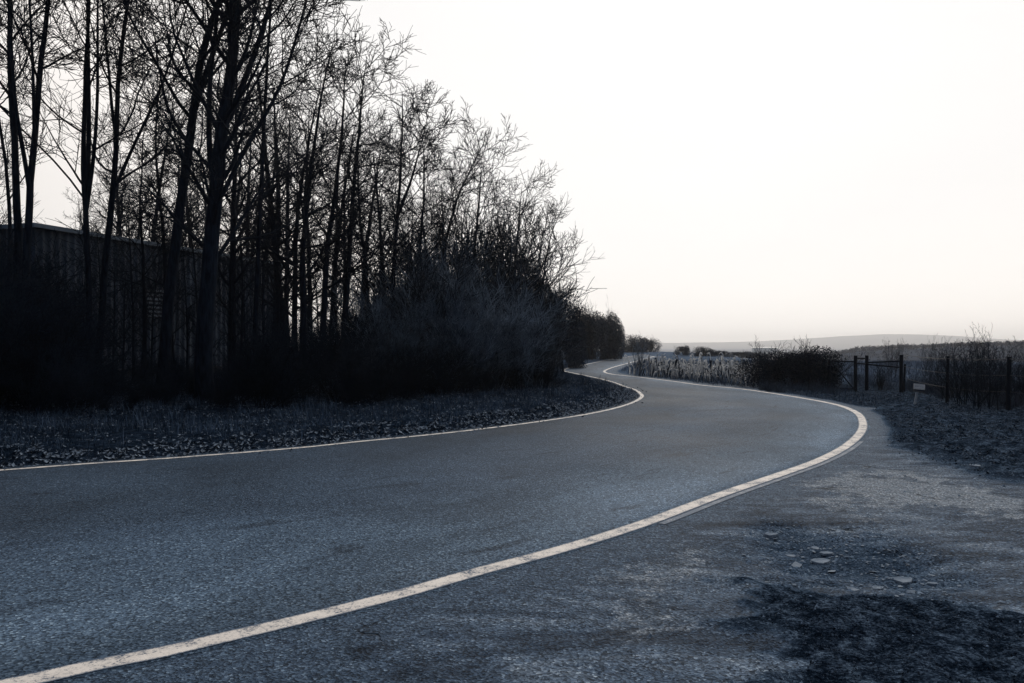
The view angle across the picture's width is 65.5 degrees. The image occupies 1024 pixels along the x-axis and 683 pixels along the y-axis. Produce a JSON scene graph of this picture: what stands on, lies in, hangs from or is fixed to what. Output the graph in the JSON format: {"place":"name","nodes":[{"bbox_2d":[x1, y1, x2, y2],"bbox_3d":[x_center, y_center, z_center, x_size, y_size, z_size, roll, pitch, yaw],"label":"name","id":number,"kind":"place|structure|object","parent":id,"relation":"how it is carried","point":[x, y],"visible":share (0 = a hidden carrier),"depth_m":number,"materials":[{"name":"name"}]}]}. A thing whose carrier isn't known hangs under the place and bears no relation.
{"place":"outdoors","nodes":[
{"label":"outdoors","id":0,"kind":"place"},
{"bbox_2d":[0,354,869,682],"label":"road","id":1,"kind":"structure","parent":0,"point":[112,558],"depth_m":7.74,"materials":[{"name":"asphalt"}]},
{"bbox_2d":[0,355,643,470],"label":"road marking","id":2,"kind":"object","parent":1,"relation":"on","point":[639,398],"visible":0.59,"depth_m":13.03,"materials":[{"name":"paint"}]},
{"bbox_2d":[0,356,867,682],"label":"road marking","id":3,"kind":"object","parent":1,"relation":"on","point":[70,670],"visible":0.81,"depth_m":5.05,"materials":[{"name":"paint"}]},
{"bbox_2d":[660,441,863,523],"bbox_3d":[3.643,1.641,10.119,0.241,0.001,7.573,0,0,36],"label":"road marking","id":4,"kind":"object","parent":1,"relation":"on","point":[750,489],"visible":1,"depth_m":8.86,"materials":[{"name":"paint"}]},
{"bbox_2d":[0,334,1023,682],"bbox_3d":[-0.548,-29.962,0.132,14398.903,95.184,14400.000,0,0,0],"label":"ground","id":5,"kind":"structure","parent":0,"point":[498,636],"depth_m":5.39,"materials":[{"name":"soil"}]},
{"bbox_2d":[0,236,62,382],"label":"dark bramble","id":6,"kind":"object","parent":5,"relation":"on","point":[1,275],"visible":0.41,"depth_m":16.37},
{"bbox_2d":[0,0,82,295],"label":"bare tree","id":7,"kind":"object","parent":5,"relation":"on","point":[17,219],"visible":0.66,"depth_m":20.49,"materials":[{"name":"black plant"}]},
{"bbox_2d":[0,0,84,264],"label":"bare tree","id":8,"kind":"object","parent":5,"relation":"on","point":[6,160],"visible":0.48,"depth_m":23.03,"materials":[{"name":"black plant"}]},
{"bbox_2d":[0,226,109,369],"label":"dark bramble","id":9,"kind":"object","parent":5,"relation":"on","point":[35,265],"visible":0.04,"depth_m":21.17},
{"bbox_2d":[0,0,119,393],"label":"bare tree","id":10,"kind":"object","parent":5,"relation":"on","point":[29,170],"visible":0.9,"depth_m":19.93,"materials":[{"name":"black plant"}]},
{"bbox_2d":[0,274,120,408],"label":"dark bramble","id":11,"kind":"object","parent":5,"relation":"on","point":[68,304],"visible":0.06,"depth_m":17.90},
{"bbox_2d":[0,215,138,400],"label":"dark bramble","id":12,"kind":"object","parent":5,"relation":"on","point":[5,247],"visible":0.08,"depth_m":20.71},
{"bbox_2d":[0,266,139,400],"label":"dark bramble","id":13,"kind":"object","parent":5,"relation":"on","point":[88,282],"visible":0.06,"depth_m":20.26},
{"bbox_2d":[0,241,143,411],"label":"dark bramble","id":14,"kind":"object","parent":5,"relation":"on","point":[20,321],"visible":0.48,"depth_m":16.76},
{"bbox_2d":[0,243,149,411],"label":"dark bramble","id":15,"kind":"object","parent":5,"relation":"on","point":[35,277],"visible":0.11,"depth_m":18.67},
{"bbox_2d":[0,285,158,419],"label":"dark bramble","id":16,"kind":"object","parent":5,"relation":"on","point":[25,345],"visible":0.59,"depth_m":16.49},
{"bbox_2d":[1,228,181,396],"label":"dark bramble","id":17,"kind":"object","parent":5,"relation":"on","point":[55,267],"visible":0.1,"depth_m":21.26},
{"bbox_2d":[65,207,121,345],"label":"bare tree","id":18,"kind":"object","parent":5,"relation":"on","point":[101,249],"visible":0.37,"depth_m":24.83,"materials":[{"name":"black plant"}]},
{"bbox_2d":[0,0,221,367],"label":"bare tree","id":19,"kind":"object","parent":5,"relation":"on","point":[87,168],"visible":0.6,"depth_m":21.36,"materials":[{"name":"black plant"}]},
{"bbox_2d":[95,245,149,385],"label":"bare tree","id":20,"kind":"object","parent":5,"relation":"on","point":[124,298],"visible":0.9,"depth_m":22.95,"materials":[{"name":"black plant"}]},
{"bbox_2d":[73,86,181,242],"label":"bare tree","id":21,"kind":"object","parent":5,"relation":"on","point":[105,219],"visible":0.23,"depth_m":50.92,"materials":[{"name":"black plant"}]},
{"bbox_2d":[47,64,212,367],"bbox_3d":[-11.394,-3.536,25.084,4.022,10.092,5.044,0,0,0],"label":"bare tree","id":22,"kind":"object","parent":5,"relation":"on","point":[140,192],"visible":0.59,"depth_m":24.79,"materials":[{"name":"black plant"}]},
{"bbox_2d":[89,153,170,239],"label":"bare tree","id":23,"kind":"object","parent":5,"relation":"on","point":[119,233],"visible":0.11,"depth_m":49.69,"materials":[{"name":"black plant"}]},
{"bbox_2d":[108,188,157,378],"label":"bare tree","id":24,"kind":"object","parent":5,"relation":"on","point":[129,277],"visible":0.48,"depth_m":26.48,"materials":[{"name":"black plant"}]},
{"bbox_2d":[0,222,282,376],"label":"metal shed","id":25,"kind":"structure","parent":5,"relation":"on","point":[48,233],"depth_m":34.59,"materials":[{"name":"black"}]},
{"bbox_2d":[123,232,162,356],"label":"bare tree","id":26,"kind":"object","parent":5,"relation":"on","point":[138,252],"visible":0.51,"depth_m":26.34,"materials":[{"name":"black plant"}]},
{"bbox_2d":[59,17,232,381],"bbox_3d":[-11.544,-4.372,25.935,5.197,11.787,5.246,0,0,-20],"label":"bare tree","id":27,"kind":"object","parent":5,"relation":"on","point":[158,182],"visible":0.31,"depth_m":25.75,"materials":[{"name":"black plant"}]},
{"bbox_2d":[21,0,280,374],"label":"bare tree","id":28,"kind":"object","parent":5,"relation":"on","point":[115,117],"visible":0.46,"depth_m":22.02,"materials":[{"name":"black plant"}]},
{"bbox_2d":[104,97,204,241],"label":"bare tree","id":29,"kind":"object","parent":5,"relation":"on","point":[161,177],"visible":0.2,"depth_m":55.34,"materials":[{"name":"black plant"}]},
{"bbox_2d":[129,226,184,380],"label":"bare tree","id":30,"kind":"object","parent":5,"relation":"on","point":[155,296],"visible":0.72,"depth_m":24.04,"materials":[{"name":"black plant"}]},
{"bbox_2d":[135,205,199,373],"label":"bare tree","id":31,"kind":"object","parent":5,"relation":"on","point":[177,329],"visible":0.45,"depth_m":25.95,"materials":[{"name":"black plant"}]},
{"bbox_2d":[133,81,223,249],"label":"bare tree","id":32,"kind":"object","parent":5,"relation":"on","point":[180,172],"visible":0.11,"depth_m":57.38,"materials":[{"name":"black plant"}]},
{"bbox_2d":[165,234,199,381],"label":"bare tree","id":33,"kind":"object","parent":5,"relation":"on","point":[188,333],"visible":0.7,"depth_m":24.01,"materials":[{"name":"black plant"}]},
{"bbox_2d":[71,0,324,394],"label":"bare tree","id":34,"kind":"object","parent":5,"relation":"on","point":[165,342],"visible":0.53,"depth_m":20.46,"materials":[{"name":"black plant"}]},
{"bbox_2d":[175,186,225,334],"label":"bare tree","id":35,"kind":"object","parent":5,"relation":"on","point":[193,261],"visible":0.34,"depth_m":26.92,"materials":[{"name":"black plant"}]},
{"bbox_2d":[150,55,265,251],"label":"bare tree","id":36,"kind":"object","parent":5,"relation":"on","point":[196,221],"visible":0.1,"depth_m":55.73,"materials":[{"name":"black plant"}]},
{"bbox_2d":[184,254,235,355],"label":"bare tree","id":37,"kind":"object","parent":5,"relation":"on","point":[198,288],"visible":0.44,"depth_m":23.07,"materials":[{"name":"black plant"}]},
{"bbox_2d":[192,222,261,379],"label":"bare tree","id":38,"kind":"object","parent":5,"relation":"on","point":[236,297],"visible":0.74,"depth_m":24.08,"materials":[{"name":"black plant"}]},
{"bbox_2d":[83,0,376,401],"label":"bare tree","id":39,"kind":"object","parent":5,"relation":"on","point":[218,174],"visible":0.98,"depth_m":19.35,"materials":[{"name":"black plant"}]},
{"bbox_2d":[176,37,295,376],"bbox_3d":[-9.027,-4.569,26.020,3.825,12.173,5.046,0,0,-16],"label":"bare tree","id":40,"kind":"object","parent":5,"relation":"on","point":[235,183],"visible":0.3,"depth_m":25.60,"materials":[{"name":"black plant"}]},
{"bbox_2d":[218,185,266,365],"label":"bare tree","id":41,"kind":"object","parent":5,"relation":"on","point":[242,311],"visible":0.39,"depth_m":26.06,"materials":[{"name":"black plant"}]},
{"bbox_2d":[229,251,262,355],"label":"bare tree","id":42,"kind":"object","parent":5,"relation":"on","point":[244,299],"visible":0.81,"depth_m":23.02,"materials":[{"name":"black plant"}]},
{"bbox_2d":[187,84,318,281],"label":"bare tree","id":43,"kind":"object","parent":5,"relation":"on","point":[238,173],"visible":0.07,"depth_m":54.79,"materials":[{"name":"black plant"}]},
{"bbox_2d":[218,200,299,338],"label":"bare tree","id":44,"kind":"object","parent":5,"relation":"on","point":[263,284],"visible":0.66,"depth_m":24.35,"materials":[{"name":"black plant"}]},
{"bbox_2d":[213,323,323,397],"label":"dark bramble","id":45,"kind":"object","parent":5,"relation":"on","point":[275,339],"visible":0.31,"depth_m":21.26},
{"bbox_2d":[176,0,364,389],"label":"bare tree","id":46,"kind":"object","parent":5,"relation":"on","point":[257,267],"visible":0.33,"depth_m":23.04,"materials":[{"name":"black plant"}]},
{"bbox_2d":[214,300,336,390],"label":"dark bramble","id":47,"kind":"object","parent":5,"relation":"on","point":[269,331],"visible":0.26,"depth_m":22.09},
{"bbox_2d":[213,31,338,349],"bbox_3d":[-8.620,-4.870,28.098,4.378,12.824,4.528,0,0,-32],"label":"bare tree","id":48,"kind":"object","parent":5,"relation":"on","point":[272,214],"visible":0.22,"depth_m":28.10,"materials":[{"name":"black plant"}]},
{"bbox_2d":[253,230,299,340],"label":"bare tree","id":49,"kind":"object","parent":5,"relation":"on","point":[278,274],"visible":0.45,"depth_m":26.06,"materials":[{"name":"black plant"}]},
{"bbox_2d":[229,38,331,346],"bbox_3d":[-10.641,-6.054,35.906,5.281,15.268,5.106,0,0,-34],"label":"bare tree","id":50,"kind":"object","parent":5,"relation":"on","point":[274,111],"visible":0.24,"depth_m":35.75,"materials":[{"name":"black plant"}]},
{"bbox_2d":[239,92,328,325],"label":"bare tree","id":51,"kind":"object","parent":5,"relation":"on","point":[288,192],"visible":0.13,"depth_m":58.55,"materials":[{"name":"black plant"}]},
{"bbox_2d":[267,196,310,339],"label":"bare tree","id":52,"kind":"object","parent":5,"relation":"on","point":[287,290],"visible":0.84,"depth_m":24.01,"materials":[{"name":"black plant"}]},
{"bbox_2d":[198,0,386,385],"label":"bare tree","id":53,"kind":"object","parent":5,"relation":"on","point":[302,275],"visible":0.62,"depth_m":23.90,"materials":[{"name":"black plant"}]},
{"bbox_2d":[229,48,373,354],"bbox_3d":[-6.933,-4.201,27.016,5.042,11.463,3.885,0,0,-20],"label":"bare tree","id":54,"kind":"object","parent":5,"relation":"on","point":[296,279],"visible":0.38,"depth_m":26.73,"materials":[{"name":"black plant"}]},
{"bbox_2d":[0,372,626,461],"bbox_3d":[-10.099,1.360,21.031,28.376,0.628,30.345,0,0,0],"label":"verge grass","id":55,"kind":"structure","parent":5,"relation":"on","point":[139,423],"depth_m":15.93,"materials":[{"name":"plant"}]},
{"bbox_2d":[260,86,376,336],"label":"bare tree","id":56,"kind":"object","parent":5,"relation":"on","point":[308,259],"visible":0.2,"depth_m":33.84,"materials":[{"name":"black plant"}]},
{"bbox_2d":[0,379,646,469],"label":"leaf litter","id":57,"kind":"object","parent":5,"relation":"on","point":[629,393],"visible":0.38,"depth_m":14.36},
{"bbox_2d":[261,108,388,323],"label":"bare tree","id":58,"kind":"object","parent":5,"relation":"on","point":[334,264],"visible":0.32,"depth_m":29.30,"materials":[{"name":"black plant"}]},
{"bbox_2d":[240,316,411,401],"bbox_3d":[-4.417,0.678,21.106,3.318,2.725,4.456,0,0,23],"label":"dark bramble","id":59,"kind":"object","parent":5,"relation":"on","point":[333,351],"visible":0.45,"depth_m":20.97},
{"bbox_2d":[278,291,401,388],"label":"dark bramble","id":60,"kind":"object","parent":5,"relation":"on","point":[337,320],"visible":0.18,"depth_m":23.80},
{"bbox_2d":[282,39,409,383],"bbox_3d":[-5.232,-3.845,24.611,4.038,10.816,3.834,0,0,0],"label":"bare tree","id":61,"kind":"object","parent":5,"relation":"on","point":[325,260],"visible":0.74,"depth_m":24.39,"materials":[{"name":"black plant"}]},
{"bbox_2d":[273,15,438,341],"bbox_3d":[-4.595,-4.495,24.417,4.653,12.096,4.660,0,0,0],"label":"bare tree","id":62,"kind":"object","parent":5,"relation":"on","point":[346,285],"visible":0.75,"depth_m":24.93,"materials":[{"name":"black plant"}]},
{"bbox_2d":[305,100,419,310],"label":"bare tree","id":63,"kind":"object","parent":5,"relation":"on","point":[367,274],"visible":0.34,"depth_m":30.03,"materials":[{"name":"black plant"}]},
{"bbox_2d":[310,262,421,347],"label":"bare shrub","id":64,"kind":"object","parent":5,"relation":"on","point":[360,288],"visible":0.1,"depth_m":26.48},
{"bbox_2d":[314,165,429,299],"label":"bare tree","id":65,"kind":"object","parent":5,"relation":"on","point":[374,224],"visible":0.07,"depth_m":35.67,"materials":[{"name":"black plant"}]},
{"bbox_2d":[342,131,416,296],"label":"bare tree","id":66,"kind":"object","parent":5,"relation":"on","point":[380,221],"visible":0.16,"depth_m":31.18,"materials":[{"name":"black plant"}]},
{"bbox_2d":[341,294,422,386],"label":"bare shrub","id":67,"kind":"object","parent":5,"relation":"on","point":[367,323],"visible":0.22,"depth_m":23.37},
{"bbox_2d":[341,289,429,352],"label":"bare shrub","id":68,"kind":"object","parent":5,"relation":"on","point":[372,309],"visible":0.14,"depth_m":23.58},
{"bbox_2d":[350,243,440,320],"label":"bare shrub","id":69,"kind":"object","parent":5,"relation":"on","point":[385,274],"visible":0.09,"depth_m":27.23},
{"bbox_2d":[345,67,466,314],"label":"bare tree","id":70,"kind":"object","parent":5,"relation":"on","point":[408,116],"visible":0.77,"depth_m":26.87,"materials":[{"name":"black plant"}]},
{"bbox_2d":[351,219,489,303],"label":"bare shrub","id":71,"kind":"object","parent":5,"relation":"on","point":[436,250],"visible":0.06,"depth_m":28.72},
{"bbox_2d":[356,80,493,298],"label":"bare tree","id":72,"kind":"object","parent":5,"relation":"on","point":[437,163],"visible":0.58,"depth_m":28.64,"materials":[{"name":"black plant"}]},
{"bbox_2d":[373,211,484,346],"bbox_3d":[-2.506,-1.270,25.424,3.358,5.621,5.420,0,0,-26],"label":"bare shrub","id":73,"kind":"object","parent":5,"relation":"on","point":[416,272],"visible":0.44,"depth_m":25.14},
{"bbox_2d":[368,248,511,350],"bbox_3d":[-2.560,-0.711,25.730,4.637,4.564,4.334,0,0,21],"label":"bare shrub","id":74,"kind":"object","parent":5,"relation":"on","point":[424,291],"visible":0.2,"depth_m":25.55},
{"bbox_2d":[389,97,532,279],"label":"bare tree","id":75,"kind":"object","parent":5,"relation":"on","point":[478,153],"visible":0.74,"depth_m":30.07,"materials":[{"name":"black plant"}]},
{"bbox_2d":[409,249,512,382],"bbox_3d":[-1.924,-0.757,27.316,3.360,4.724,3.722,0,0,41],"label":"bare shrub","id":76,"kind":"object","parent":5,"relation":"on","point":[475,287],"visible":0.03,"depth_m":27.23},
{"bbox_2d":[412,276,510,391],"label":"bare shrub","id":77,"kind":"object","parent":5,"relation":"on","point":[463,330],"visible":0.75,"depth_m":23.64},
{"bbox_2d":[376,173,549,313],"bbox_3d":[-1.881,-2.561,31.373,6.884,8.388,5.786,0,0,-13],"label":"bare shrub","id":78,"kind":"object","parent":5,"relation":"on","point":[476,253],"visible":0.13,"depth_m":30.65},
{"bbox_2d":[399,118,547,274],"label":"bare tree","id":79,"kind":"object","parent":5,"relation":"on","point":[495,182],"visible":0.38,"depth_m":32.53,"materials":[{"name":"black plant"}]},
{"bbox_2d":[443,310,511,389],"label":"bare shrub","id":80,"kind":"object","parent":5,"relation":"on","point":[485,364],"visible":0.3,"depth_m":24.55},
{"bbox_2d":[461,268,544,389],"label":"bare shrub","id":81,"kind":"object","parent":5,"relation":"on","point":[508,342],"visible":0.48,"depth_m":25.02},
{"bbox_2d":[444,223,568,383],"bbox_3d":[-0.647,-1.310,28.275,4.649,5.803,5.230,0,0,-12],"label":"bare shrub","id":82,"kind":"object","parent":5,"relation":"on","point":[482,277],"visible":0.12,"depth_m":27.82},
{"bbox_2d":[423,196,606,372],"bbox_3d":[-0.259,-2.122,31.853,6.114,7.566,6.444,0,0,-42],"label":"bare shrub","id":83,"kind":"object","parent":5,"relation":"on","point":[508,219],"visible":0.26,"depth_m":31.27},
{"bbox_2d":[471,277,566,389],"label":"bare shrub","id":84,"kind":"object","parent":5,"relation":"on","point":[537,344],"visible":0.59,"depth_m":25.78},
{"bbox_2d":[470,277,567,382],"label":"bare shrub","id":85,"kind":"object","parent":5,"relation":"on","point":[534,309],"visible":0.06,"depth_m":29.25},
{"bbox_2d":[478,159,560,297],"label":"bare tree","id":86,"kind":"object","parent":5,"relation":"on","point":[533,182],"visible":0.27,"depth_m":35.21,"materials":[{"name":"black plant"}]},
{"bbox_2d":[473,166,584,375],"bbox_3d":[0.419,-2.502,32.845,4.847,8.402,8.632,0,0,19],"label":"bare shrub","id":87,"kind":"object","parent":5,"relation":"on","point":[549,249],"visible":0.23,"depth_m":32.85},
{"bbox_2d":[506,307,571,388],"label":"bare shrub","id":88,"kind":"object","parent":5,"relation":"on","point":[549,353],"visible":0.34,"depth_m":26.62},
{"bbox_2d":[521,261,585,377],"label":"bare shrub","id":89,"kind":"object","parent":5,"relation":"on","point":[559,319],"visible":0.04,"depth_m":34.50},
{"bbox_2d":[537,357,575,387],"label":"dark bramble","id":90,"kind":"object","parent":5,"relation":"on","point":[546,377],"visible":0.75,"depth_m":27.05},
{"bbox_2d":[516,196,604,344],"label":"bare tree","id":91,"kind":"object","parent":5,"relation":"on","point":[555,214],"visible":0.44,"depth_m":35.65,"materials":[{"name":"plant"}]},
{"bbox_2d":[539,271,584,371],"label":"leafy bush","id":92,"kind":"object","parent":5,"relation":"on","point":[571,336],"visible":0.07,"depth_m":42.80,"materials":[{"name":"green plant"}]},
{"bbox_2d":[552,299,588,367],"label":"leafy bush","id":93,"kind":"object","parent":5,"relation":"on","point":[579,359],"visible":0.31,"depth_m":55.57,"materials":[{"name":"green plant"}]},
{"bbox_2d":[561,302,609,359],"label":"leafy bush","id":94,"kind":"object","parent":5,"relation":"on","point":[589,328],"visible":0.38,"depth_m":79.20,"materials":[{"name":"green plant"}]},
{"bbox_2d":[577,302,608,359],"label":"leafy bush","id":95,"kind":"object","parent":5,"relation":"on","point":[595,355],"visible":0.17,"depth_m":83.55,"materials":[{"name":"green plant"}]},
{"bbox_2d":[592,298,623,359],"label":"leafy bush","id":96,"kind":"object","parent":5,"relation":"on","point":[614,339],"visible":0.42,"depth_m":85.19,"materials":[{"name":"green plant"}]},
{"bbox_2d":[644,374,913,404],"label":"verge grass","id":97,"kind":"structure","parent":5,"relation":"on","point":[727,383],"depth_m":25.06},
{"bbox_2d":[729,334,864,388],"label":"hedge","id":98,"kind":"object","parent":5,"relation":"on","point":[803,367],"visible":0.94,"depth_m":29.39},
{"bbox_2d":[621,359,1023,394],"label":"field grass","id":99,"kind":"structure","parent":5,"relation":"on","point":[911,365],"depth_m":46.99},
{"bbox_2d":[734,519,978,599],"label":"stone chips","id":100,"kind":"object","parent":5,"relation":"on","point":[795,564],"visible":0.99,"depth_m":5.97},
{"bbox_2d":[701,579,1023,682],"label":"soil litter","id":101,"kind":"object","parent":5,"relation":"on","point":[857,664],"visible":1,"depth_m":4.31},
{"bbox_2d":[828,355,902,392],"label":"metal gate","id":102,"kind":"structure","parent":5,"relation":"on","point":[867,362],"depth_m":27.01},
{"bbox_2d":[775,383,1023,482],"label":"soil litter","id":103,"kind":"object","parent":5,"relation":"on","point":[969,412],"visible":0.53,"depth_m":15.83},
{"bbox_2d":[821,340,1023,361],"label":"wood","id":104,"kind":"object","parent":5,"relation":"on","point":[869,348],"visible":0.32,"depth_m":372.28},
{"bbox_2d":[923,343,992,399],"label":"bare shrub","id":105,"kind":"object","parent":5,"relation":"on","point":[944,370],"visible":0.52,"depth_m":22.95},
{"bbox_2d":[903,354,1023,409],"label":"wooden fence","id":106,"kind":"object","parent":5,"relation":"on","point":[1009,375],"visible":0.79,"depth_m":18.99,"materials":[{"name":"black"}]},
{"bbox_2d":[933,334,1015,405],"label":"bare shrub","id":107,"kind":"object","parent":5,"relation":"on","point":[964,365],"visible":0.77,"depth_m":20.48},
{"bbox_2d":[931,327,1017,401],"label":"bare shrub","id":108,"kind":"object","parent":5,"relation":"on","point":[971,347],"visible":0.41,"depth_m":21.54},
{"bbox_2d":[953,322,1023,408],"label":"bare shrub","id":109,"kind":"object","parent":5,"relation":"on","point":[992,379],"visible":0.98,"depth_m":19.49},
{"bbox_2d":[980,343,1023,406],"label":"bare shrub","id":110,"kind":"object","parent":5,"relation":"on","point":[1004,386],"visible":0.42,"depth_m":20.45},
{"bbox_2d":[0,0,1023,342],"label":"sky","id":111,"kind":"structure","parent":0,"point":[738,170],"materials":[{"name":"white"}]},
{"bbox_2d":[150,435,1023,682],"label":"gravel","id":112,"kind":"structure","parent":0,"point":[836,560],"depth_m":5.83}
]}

